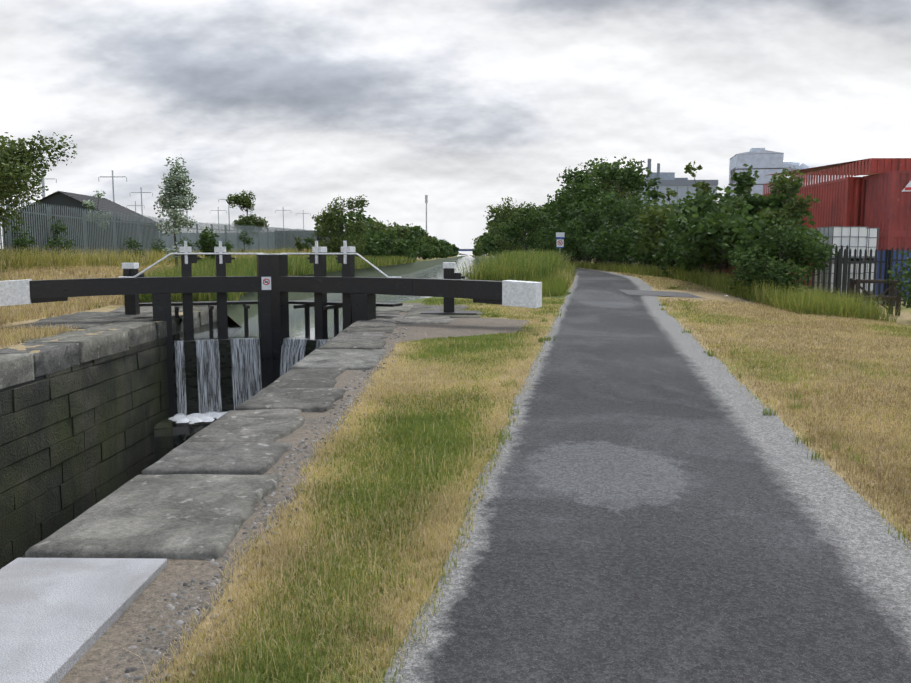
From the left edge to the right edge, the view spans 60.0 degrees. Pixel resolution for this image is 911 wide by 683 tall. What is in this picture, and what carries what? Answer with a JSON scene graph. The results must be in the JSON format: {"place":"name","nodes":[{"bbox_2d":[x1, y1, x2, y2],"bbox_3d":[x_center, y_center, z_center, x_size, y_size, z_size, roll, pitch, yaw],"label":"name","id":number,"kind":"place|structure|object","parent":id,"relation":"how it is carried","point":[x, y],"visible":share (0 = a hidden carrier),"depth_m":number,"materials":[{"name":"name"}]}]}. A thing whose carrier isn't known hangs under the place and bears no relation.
{"place":"outdoors","nodes":[
{"label":"outdoors","id":0,"kind":"place"},
{"bbox_2d":[173,255,487,340],"bbox_3d":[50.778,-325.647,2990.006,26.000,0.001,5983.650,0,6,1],"label":"water","id":1,"kind":"structure","parent":0,"point":[296,324],"depth_m":22.92,"materials":[{"name":"grey liquid"}]},
{"bbox_2d":[0,249,910,682],"bbox_3d":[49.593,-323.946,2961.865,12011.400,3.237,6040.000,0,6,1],"label":"ground","id":2,"kind":"structure","parent":0,"point":[904,317],"depth_m":6.66,"materials":[{"name":"green plant"}]},
{"bbox_2d":[8,220,39,259],"bbox_3d":[-15.341,-3.489,28.045,1.434,1.673,1.158,4,8,35],"label":"bush","id":3,"kind":"object","parent":2,"relation":"on","point":[19,242],"visible":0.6,"depth_m":27.89,"materials":[{"name":"green plant"}]},
{"bbox_2d":[0,130,76,235],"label":"tree","id":4,"kind":"object","parent":2,"relation":"on","point":[13,177],"visible":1,"depth_m":23.48,"materials":[{"name":"green plant"}]},
{"bbox_2d":[41,216,76,255],"bbox_3d":[-15.402,-3.853,30.385,1.166,1.940,1.277,3,7,25],"label":"bush","id":5,"kind":"object","parent":2,"relation":"on","point":[51,243],"visible":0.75,"depth_m":30.39,"materials":[{"name":"green plant"}]},
{"bbox_2d":[0,558,166,682],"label":"concrete slab","id":6,"kind":"structure","parent":2,"relation":"on","point":[59,617],"depth_m":3.47,"materials":[{"name":"white concrete"}]},
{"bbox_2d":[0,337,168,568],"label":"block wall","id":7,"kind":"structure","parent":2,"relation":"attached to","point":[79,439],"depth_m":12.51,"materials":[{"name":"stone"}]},
{"bbox_2d":[82,190,113,253],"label":"tree","id":8,"kind":"object","parent":2,"relation":"on","point":[92,203],"visible":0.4,"depth_m":41.67,"materials":[{"name":"green plant"}]},
{"bbox_2d":[113,237,144,257],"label":"bush","id":9,"kind":"object","parent":2,"relation":"on","point":[131,245],"visible":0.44,"depth_m":36.97,"materials":[{"name":"green plant"}]},
{"bbox_2d":[0,255,308,347],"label":"grass","id":10,"kind":"structure","parent":2,"relation":"on","point":[12,334],"depth_m":19.68,"materials":[{"name":"plant"}]},
{"bbox_2d":[0,201,316,260],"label":"fence","id":11,"kind":"object","parent":2,"relation":"on","point":[264,232],"visible":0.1,"depth_m":36.69,"materials":[{"name":"grey metal"}]},
{"bbox_2d":[150,239,168,254],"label":"bush","id":12,"kind":"object","parent":2,"relation":"on","point":[158,248],"visible":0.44,"depth_m":40.38,"materials":[{"name":"green plant"}]},
{"bbox_2d":[3,191,330,255],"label":"depot shed","id":13,"kind":"structure","parent":2,"relation":"on","point":[64,199],"depth_m":56.99,"materials":[{"name":"grey metal"}]},
{"bbox_2d":[0,245,334,270],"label":"tall grass","id":14,"kind":"structure","parent":2,"relation":"on","point":[8,262],"depth_m":30.68,"materials":[{"name":"plant"}]},
{"bbox_2d":[153,157,198,266],"bbox_3d":[-11.633,-5.292,32.700,1.814,4.909,1.809,0,6,1],"label":"tree","id":15,"kind":"object","parent":2,"relation":"on","point":[174,193],"visible":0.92,"depth_m":32.48,"materials":[{"name":"green plant"}]},
{"bbox_2d":[0,304,412,558],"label":"coping stones","id":16,"kind":"object","parent":2,"relation":"on","point":[200,494],"visible":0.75,"depth_m":5.90,"materials":[{"name":"grey stone"}]},
{"bbox_2d":[196,226,226,263],"bbox_3d":[-10.418,-3.881,33.743,1.399,2.049,1.833,-5,8,-39],"label":"bush","id":17,"kind":"object","parent":2,"relation":"on","point":[207,242],"visible":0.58,"depth_m":33.56,"materials":[{"name":"green plant"}]},
{"bbox_2d":[39,151,427,251],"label":"utility poles","id":18,"kind":"object","parent":2,"relation":"on","point":[218,210],"visible":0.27,"depth_m":96.10,"materials":[{"name":"grey metal"}]},
{"bbox_2d":[1,304,482,328],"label":"apron stones","id":19,"kind":"object","parent":2,"relation":"on","point":[83,320],"visible":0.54,"depth_m":16.71,"materials":[{"name":"grey stone"}]},
{"bbox_2d":[122,263,143,313],"bbox_3d":[-7.046,-1.170,17.427,0.495,1.130,0.300,0,6,1],"label":"bollard","id":20,"kind":"object","parent":19,"relation":"on","point":[132,301],"visible":0.5,"depth_m":17.35,"materials":[{"name":"metal"}]},
{"bbox_2d":[420,262,476,313],"bbox_3d":[-0.144,-1.198,17.621,1.240,1.130,0.760,0,6,1],"label":"paddle","id":21,"kind":"object","parent":19,"relation":"on","point":[449,273],"visible":0.85,"depth_m":17.51,"materials":[{"name":"metal"}]},
{"bbox_2d":[239,231,253,252],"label":"bush","id":22,"kind":"object","parent":2,"relation":"on","point":[249,240],"visible":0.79,"depth_m":55.75,"materials":[{"name":"green plant"}]},
{"bbox_2d":[226,190,268,237],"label":"tree","id":23,"kind":"object","parent":2,"relation":"on","point":[243,200],"visible":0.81,"depth_m":62.10,"materials":[{"name":"green plant"}]},
{"bbox_2d":[139,255,414,305],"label":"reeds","id":24,"kind":"object","parent":2,"relation":"on","point":[246,266],"visible":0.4,"depth_m":26.00,"materials":[{"name":"green plant"}]},
{"bbox_2d":[58,303,528,682],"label":"gravel strip","id":25,"kind":"object","parent":2,"relation":"on","point":[98,661],"visible":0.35,"depth_m":3.84,"materials":[{"name":"gravel"}]},
{"bbox_2d":[100,323,410,682],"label":"pebbles","id":26,"kind":"object","parent":25,"relation":"on","point":[133,669],"visible":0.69,"depth_m":4.06,"materials":[{"name":"grey gravel"}]},
{"bbox_2d":[294,237,304,252],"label":"bush","id":27,"kind":"object","parent":2,"relation":"on","point":[299,247],"visible":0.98,"depth_m":67.63,"materials":[{"name":"green plant"}]},
{"bbox_2d":[302,237,313,252],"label":"bush","id":28,"kind":"object","parent":2,"relation":"on","point":[308,240],"visible":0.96,"depth_m":71.58,"materials":[{"name":"green plant"}]},
{"bbox_2d":[311,194,369,258],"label":"tree","id":29,"kind":"object","parent":2,"relation":"on","point":[327,225],"visible":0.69,"depth_m":56.96,"materials":[{"name":"green plant"}]},
{"bbox_2d":[315,209,372,244],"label":"tree","id":30,"kind":"object","parent":2,"relation":"on","point":[360,216],"visible":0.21,"depth_m":70.63,"materials":[{"name":"green plant"}]},
{"bbox_2d":[137,297,565,682],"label":"grass strip","id":31,"kind":"object","parent":2,"relation":"on","point":[358,540],"depth_m":4.60,"materials":[{"name":"plant"}]},
{"bbox_2d":[227,255,487,326],"bbox_3d":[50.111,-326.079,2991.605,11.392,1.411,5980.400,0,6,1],"label":"canal banks","id":32,"kind":"object","parent":2,"relation":"on","point":[235,312],"visible":0.1,"depth_m":49.87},
{"bbox_2d":[345,229,386,257],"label":"scrub","id":33,"kind":"object","parent":2,"relation":"on","point":[373,247],"visible":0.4,"depth_m":63.13,"materials":[{"name":"green plant"}]},
{"bbox_2d":[359,243,390,257],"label":"scrub","id":34,"kind":"object","parent":2,"relation":"on","point":[380,251],"visible":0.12,"depth_m":67.18,"materials":[{"name":"green plant"}]},
{"bbox_2d":[367,219,397,255],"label":"bush","id":35,"kind":"object","parent":2,"relation":"on","point":[375,227],"visible":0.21,"depth_m":79.06,"materials":[{"name":"green plant"}]},
{"bbox_2d":[375,230,397,250],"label":"scrub","id":36,"kind":"object","parent":2,"relation":"on","point":[389,240],"visible":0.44,"depth_m":74.76,"materials":[{"name":"green plant"}]},
{"bbox_2d":[386,224,410,238],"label":"bush","id":37,"kind":"object","parent":2,"relation":"on","point":[402,231],"visible":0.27,"depth_m":99.18,"materials":[{"name":"green plant"}]},
{"bbox_2d":[384,230,415,260],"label":"scrub","id":38,"kind":"object","parent":2,"relation":"on","point":[400,249],"visible":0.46,"depth_m":84.04,"materials":[{"name":"green plant"}]},
{"bbox_2d":[387,222,421,248],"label":"bush","id":39,"kind":"object","parent":2,"relation":"on","point":[415,230],"visible":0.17,"depth_m":111.11,"materials":[{"name":"green plant"}]},
{"bbox_2d":[270,241,541,381],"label":"gate","id":40,"kind":"structure","parent":2,"relation":"on","point":[358,302],"depth_m":16.51,"materials":[{"name":"black wood"}]},
{"bbox_2d":[280,338,326,375],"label":"water","id":41,"kind":"structure","parent":40,"relation":"attached to","point":[292,352],"depth_m":16.91,"materials":[{"name":"white liquid"}]},
{"bbox_2d":[403,244,424,259],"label":"scrub","id":42,"kind":"object","parent":2,"relation":"on","point":[417,251],"visible":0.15,"depth_m":106.24,"materials":[{"name":"green plant"}]},
{"bbox_2d":[410,225,429,251],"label":"bush","id":43,"kind":"object","parent":2,"relation":"on","point":[422,231],"visible":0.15,"depth_m":124.65,"materials":[{"name":"green plant"}]},
{"bbox_2d":[426,236,445,253],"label":"bush","id":44,"kind":"object","parent":2,"relation":"on","point":[436,242],"visible":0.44,"depth_m":193.58,"materials":[{"name":"green plant"}]},
{"bbox_2d":[486,232,517,255],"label":"bush","id":45,"kind":"object","parent":2,"relation":"on","point":[489,241],"visible":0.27,"depth_m":110.29,"materials":[{"name":"green plant"}]},
{"bbox_2d":[447,247,572,284],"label":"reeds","id":46,"kind":"object","parent":2,"relation":"on","point":[508,265],"visible":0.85,"depth_m":24.35,"materials":[{"name":"green plant"}]},
{"bbox_2d":[485,196,536,252],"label":"tree","id":47,"kind":"object","parent":2,"relation":"on","point":[505,212],"visible":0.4,"depth_m":82.27,"materials":[{"name":"green plant"}]},
{"bbox_2d":[491,219,532,252],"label":"bush","id":48,"kind":"object","parent":2,"relation":"on","point":[502,243],"visible":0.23,"depth_m":98.44,"materials":[{"name":"green plant"}]},
{"bbox_2d":[498,201,549,250],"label":"tree","id":49,"kind":"object","parent":2,"relation":"on","point":[525,224],"visible":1,"depth_m":66.89,"materials":[{"name":"green plant"}]},
{"bbox_2d":[496,262,578,296],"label":"verge","id":50,"kind":"structure","parent":2,"relation":"on","point":[558,285],"depth_m":23.13,"materials":[{"name":"plant"}]},
{"bbox_2d":[534,223,568,258],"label":"hedge","id":51,"kind":"object","parent":2,"relation":"on","point":[541,233],"visible":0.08,"depth_m":76.68,"materials":[{"name":"green plant"}]},
{"bbox_2d":[542,205,569,258],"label":"hedge","id":52,"kind":"object","parent":2,"relation":"on","point":[547,238],"visible":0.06,"depth_m":74.82,"materials":[{"name":"green plant"}]},
{"bbox_2d":[534,198,582,259],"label":"hedge","id":53,"kind":"object","parent":2,"relation":"on","point":[544,245],"visible":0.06,"depth_m":71.27,"materials":[{"name":"green plant"}]},
{"bbox_2d":[540,203,576,259],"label":"hedge","id":54,"kind":"object","parent":2,"relation":"on","point":[550,214],"visible":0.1,"depth_m":68.80,"materials":[{"name":"green plant"}]},
{"bbox_2d":[556,232,564,249],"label":"sign","id":55,"kind":"object","parent":2,"relation":"on","point":[560,237],"visible":0.92,"depth_m":42.46,"materials":[{"name":"grey metal"}]},
{"bbox_2d":[545,205,586,261],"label":"hedge","id":56,"kind":"object","parent":2,"relation":"on","point":[560,228],"visible":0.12,"depth_m":62.46,"materials":[{"name":"green plant"}]},
{"bbox_2d":[548,216,589,261],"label":"hedge","id":57,"kind":"object","parent":2,"relation":"on","point":[553,222],"visible":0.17,"depth_m":65.33,"materials":[{"name":"green plant"}]},
{"bbox_2d":[544,161,598,260],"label":"hedge tree","id":58,"kind":"object","parent":2,"relation":"on","point":[577,176],"visible":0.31,"depth_m":64.03,"materials":[{"name":"green plant"}]},
{"bbox_2d":[554,200,594,264],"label":"hedge","id":59,"kind":"object","parent":2,"relation":"on","point":[569,244],"visible":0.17,"depth_m":57.36,"materials":[{"name":"green plant"}]},
{"bbox_2d":[567,197,591,261],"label":"hedge","id":60,"kind":"object","parent":2,"relation":"on","point":[579,256],"visible":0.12,"depth_m":59.54,"materials":[{"name":"green plant"}]},
{"bbox_2d":[564,205,612,264],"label":"hedge","id":61,"kind":"object","parent":2,"relation":"on","point":[577,225],"visible":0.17,"depth_m":51.06,"materials":[{"name":"green plant"}]},
{"bbox_2d":[559,158,626,262],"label":"hedge tree","id":62,"kind":"object","parent":2,"relation":"on","point":[576,192],"visible":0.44,"depth_m":56.34,"materials":[{"name":"green plant"}]},
{"bbox_2d":[569,194,617,265],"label":"hedge","id":63,"kind":"object","parent":2,"relation":"on","point":[577,214],"visible":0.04,"depth_m":54.33,"materials":[{"name":"green plant"}]},
{"bbox_2d":[287,276,910,682],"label":"tufts","id":64,"kind":"object","parent":2,"relation":"on","point":[711,352],"visible":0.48,"depth_m":6.34,"materials":[{"name":"plant"}]},
{"bbox_2d":[581,198,632,266],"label":"hedge","id":65,"kind":"object","parent":2,"relation":"on","point":[597,256],"visible":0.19,"depth_m":46.49,"materials":[{"name":"green plant"}]},
{"bbox_2d":[579,207,636,258],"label":"hedge","id":66,"kind":"object","parent":2,"relation":"on","point":[590,225],"visible":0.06,"depth_m":49.37,"materials":[{"name":"green plant"}]},
{"bbox_2d":[585,186,643,265],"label":"hedge","id":67,"kind":"object","parent":2,"relation":"on","point":[611,214],"visible":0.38,"depth_m":42.76,"materials":[{"name":"green plant"}]},
{"bbox_2d":[576,156,655,263],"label":"hedge tree","id":68,"kind":"object","parent":2,"relation":"on","point":[630,179],"visible":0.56,"depth_m":48.83,"materials":[{"name":"green plant"}]},
{"bbox_2d":[589,156,642,216],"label":"hedge tree","id":69,"kind":"object","parent":2,"relation":"on","point":[622,193],"visible":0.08,"depth_m":52.30,"materials":[{"name":"green plant"}]},
{"bbox_2d":[610,191,657,267],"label":"tree","id":70,"kind":"object","parent":2,"relation":"on","point":[628,215],"visible":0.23,"depth_m":40.29,"materials":[{"name":"green plant"}]},
{"bbox_2d":[619,198,677,268],"bbox_3d":[9.780,-4.725,36.771,3.537,3.886,3.715,-4,8,-34],"label":"hedge","id":71,"kind":"object","parent":2,"relation":"on","point":[647,255],"visible":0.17,"depth_m":36.98,"materials":[{"name":"green plant"}]},
{"bbox_2d":[644,177,661,205],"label":"hedge tree","id":72,"kind":"object","parent":2,"relation":"on","point":[654,194],"visible":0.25,"depth_m":45.95,"materials":[{"name":"green plant"}]},
{"bbox_2d":[639,199,678,255],"bbox_3d":[9.821,-4.302,34.238,3.885,3.650,4.123,0,6,1],"label":"tree","id":73,"kind":"object","parent":2,"relation":"on","point":[666,205],"visible":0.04,"depth_m":34.04,"materials":[{"name":"green plant"}]},
{"bbox_2d":[553,252,778,279],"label":"grass","id":74,"kind":"object","parent":2,"relation":"on","point":[592,261],"visible":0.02,"depth_m":33.15,"materials":[{"name":"green plant"}]},
{"bbox_2d":[660,188,677,201],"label":"hedge tree","id":75,"kind":"object","parent":2,"relation":"on","point":[671,192],"visible":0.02,"depth_m":40.22,"materials":[{"name":"green plant"}]},
{"bbox_2d":[626,159,717,266],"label":"grey building","id":76,"kind":"structure","parent":2,"relation":"on","point":[681,187],"depth_m":84.31,"materials":[{"name":"grey"}]},
{"bbox_2d":[632,200,728,270],"bbox_3d":[9.461,-4.082,32.028,4.168,3.479,4.611,0,6,1],"label":"hedge","id":77,"kind":"object","parent":2,"relation":"on","point":[656,220],"visible":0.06,"depth_m":32.34,"materials":[{"name":"green plant"}]},
{"bbox_2d":[650,218,729,275],"bbox_3d":[9.240,-3.477,29.742,3.830,2.756,3.474,0,6,1],"label":"hedge","id":78,"kind":"object","parent":2,"relation":"on","point":[668,245],"visible":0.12,"depth_m":29.58,"materials":[{"name":"green plant"}]},
{"bbox_2d":[684,161,713,194],"bbox_3d":[10.715,-5.268,35.406,1.575,5.646,1.520,0,6,1],"label":"hedge tree","id":79,"kind":"object","parent":2,"relation":"on","point":[704,186],"visible":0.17,"depth_m":35.09,"materials":[{"name":"green plant"}]},
{"bbox_2d":[663,186,765,276],"bbox_3d":[9.234,-3.526,27.115,4.339,3.431,4.899,0,6,1],"label":"tree","id":80,"kind":"object","parent":2,"relation":"on","point":[705,202],"visible":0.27,"depth_m":26.50,"materials":[{"name":"green plant"}]},
{"bbox_2d":[567,259,907,321],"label":"grass","id":81,"kind":"structure","parent":2,"relation":"on","point":[812,302],"depth_m":19.98,"materials":[{"name":"green plant"}]},
{"bbox_2d":[571,266,910,549],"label":"grass","id":82,"kind":"structure","parent":2,"relation":"on","point":[898,488],"depth_m":9.48,"materials":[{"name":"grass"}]},
{"bbox_2d":[728,164,765,218],"bbox_3d":[10.393,-3.988,28.095,1.449,4.629,1.383,0,6,1],"label":"hedge tree","id":83,"kind":"object","parent":2,"relation":"on","point":[745,179],"visible":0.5,"depth_m":27.82,"materials":[{"name":"green plant"}]},
{"bbox_2d":[733,181,760,211],"bbox_3d":[11.068,-4.114,30.431,1.420,4.559,1.334,-3,7,-26],"label":"hedge tree","id":84,"kind":"object","parent":2,"relation":"on","point":[743,193],"visible":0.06,"depth_m":30.29,"materials":[{"name":"green plant"}]},
{"bbox_2d":[666,204,829,281],"bbox_3d":[9.185,-2.857,24.251,4.388,2.872,5.144,-2,7,-18],"label":"hedge","id":85,"kind":"object","parent":2,"relation":"on","point":[726,235],"visible":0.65,"depth_m":23.66,"materials":[{"name":"green plant"}]},
{"bbox_2d":[729,148,815,199],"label":"building","id":86,"kind":"structure","parent":2,"relation":"on","point":[764,162],"depth_m":57.01,"materials":[{"name":"silver metal"}]},
{"bbox_2d":[758,185,787,207],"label":"hedge tree","id":87,"kind":"object","parent":2,"relation":"on","point":[769,199],"visible":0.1,"depth_m":25.98,"materials":[{"name":"green plant"}]},
{"bbox_2d":[727,215,837,294],"bbox_3d":[8.893,-2.268,21.731,2.623,2.404,3.017,6,8,41],"label":"bush","id":88,"kind":"object","parent":2,"relation":"on","point":[800,244],"visible":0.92,"depth_m":21.26,"materials":[{"name":"green plant"}]},
{"bbox_2d":[756,168,813,235],"bbox_3d":[10.174,-3.281,24.307,1.730,4.078,1.458,-5,8,-36],"label":"hedge tree","id":89,"kind":"object","parent":2,"relation":"on","point":[779,204],"visible":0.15,"depth_m":24.08,"materials":[{"name":"green plant"}]},
{"bbox_2d":[760,166,819,272],"bbox_3d":[9.616,-3.105,22.995,1.521,3.902,1.341,0,6,1],"label":"tree","id":90,"kind":"object","parent":2,"relation":"on","point":[791,204],"visible":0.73,"depth_m":22.70,"materials":[{"name":"green plant"}]},
{"bbox_2d":[703,158,910,298],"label":"containers","id":91,"kind":"object","parent":2,"relation":"on","point":[879,196],"visible":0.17,"depth_m":34.46,"materials":[{"name":"red metal"}]},
{"bbox_2d":[782,245,849,296],"bbox_3d":[10.866,-1.928,23.967,2.010,2.000,0.149,1,6,7],"label":"yard fence","id":92,"kind":"object","parent":2,"relation":"on","point":[841,258],"visible":0.19,"depth_m":23.81,"materials":[{"name":"black metal"}]},
{"bbox_2d":[814,226,867,296],"bbox_3d":[12.644,-2.621,25.996,1.224,2.335,1.024,-1,6,-7],"label":"white storage tank","id":93,"kind":"object","parent":2,"relation":"on","point":[852,238],"visible":0.33,"depth_m":25.51,"materials":[{"name":"white plastic"}]},
{"bbox_2d":[831,228,878,294],"bbox_3d":[13.664,-2.750,27.172,1.224,2.335,1.024,1,6,5],"label":"white storage tank","id":94,"kind":"object","parent":2,"relation":"on","point":[871,239],"visible":0.12,"depth_m":26.63,"materials":[{"name":"white plastic"}]},
{"bbox_2d":[835,248,887,305],"bbox_3d":[12.612,-1.921,24.589,1.477,1.950,0.148,1,6,5],"label":"yard fence","id":95,"kind":"object","parent":2,"relation":"on","point":[870,261],"visible":0.52,"depth_m":24.48,"materials":[{"name":"black metal"}]},
{"bbox_2d":[849,278,901,315],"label":"wooden gate","id":96,"kind":"structure","parent":2,"relation":"on","point":[857,282],"depth_m":20.88,"materials":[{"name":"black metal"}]},
{"bbox_2d":[885,247,910,305],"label":"yard fence","id":97,"kind":"object","parent":2,"relation":"on","point":[890,257],"visible":0.46,"depth_m":24.22,"materials":[{"name":"black metal"}]},
{"bbox_2d":[886,250,910,307],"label":"edge bush","id":98,"kind":"object","parent":2,"relation":"on","point":[905,279],"visible":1,"depth_m":18.71,"materials":[{"name":"green plant"}]},
{"bbox_2d":[0,0,910,256],"label":"sky","id":99,"kind":"structure","parent":0,"point":[467,106],"materials":[{"name":"grey"}]},
{"bbox_2d":[382,267,910,682],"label":"path","id":100,"kind":"structure","parent":0,"point":[665,500],"depth_m":4.28,"materials":[{"name":"grey asphalt"}]},
{"bbox_2d":[618,289,877,315],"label":"side path","id":101,"kind":"structure","parent":0,"point":[655,293],"depth_m":22.60,"materials":[{"name":"grey gravel"}]},
{"label":"lock floor","id":102,"kind":"structure","parent":0,"visible":0},
{"bbox_2d":[0,335,174,488],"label":"lock wall","id":103,"kind":"structure","parent":102,"relation":"on","point":[38,378],"depth_m":11.27,"materials":[{"name":"grey stone"}]},
{"label":"lower water","id":104,"kind":"structure","parent":0,"visible":0},
{"bbox_2d":[154,417,173,461],"bbox_3d":[-4.986,2.943,16.780,2.566,2.780,1.470,-2,7,-21],"label":"lock wall recess","id":105,"kind":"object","parent":104,"relation":"on","point":[163,437],"visible":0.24,"depth_m":15.63,"materials":[{"name":"black stone"}]},
{"bbox_2d":[0,241,272,416],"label":"gate","id":106,"kind":"structure","parent":105,"relation":"on","point":[220,284],"depth_m":16.68,"materials":[{"name":"black wood"}]},
{"bbox_2d":[175,322,216,339],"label":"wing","id":107,"kind":"structure","parent":106,"relation":"attached to","point":[202,328],"depth_m":18.43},
{"bbox_2d":[175,338,261,416],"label":"water","id":108,"kind":"structure","parent":106,"relation":"attached to","point":[212,383],"depth_m":16.66,"materials":[{"name":"white liquid"}]},
{"bbox_2d":[172,414,216,447],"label":"sill","id":109,"kind":"structure","parent":105,"relation":"attached to","point":[183,432],"depth_m":15.80,"materials":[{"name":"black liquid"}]},
{"bbox_2d":[169,411,226,423],"bbox_3d":[-4.627,2.069,15.998,2.212,1.069,1.990,-2,7,-20],"label":"water foam","id":110,"kind":"object","parent":104,"relation":"on","point":[193,418],"visible":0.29,"depth_m":16.17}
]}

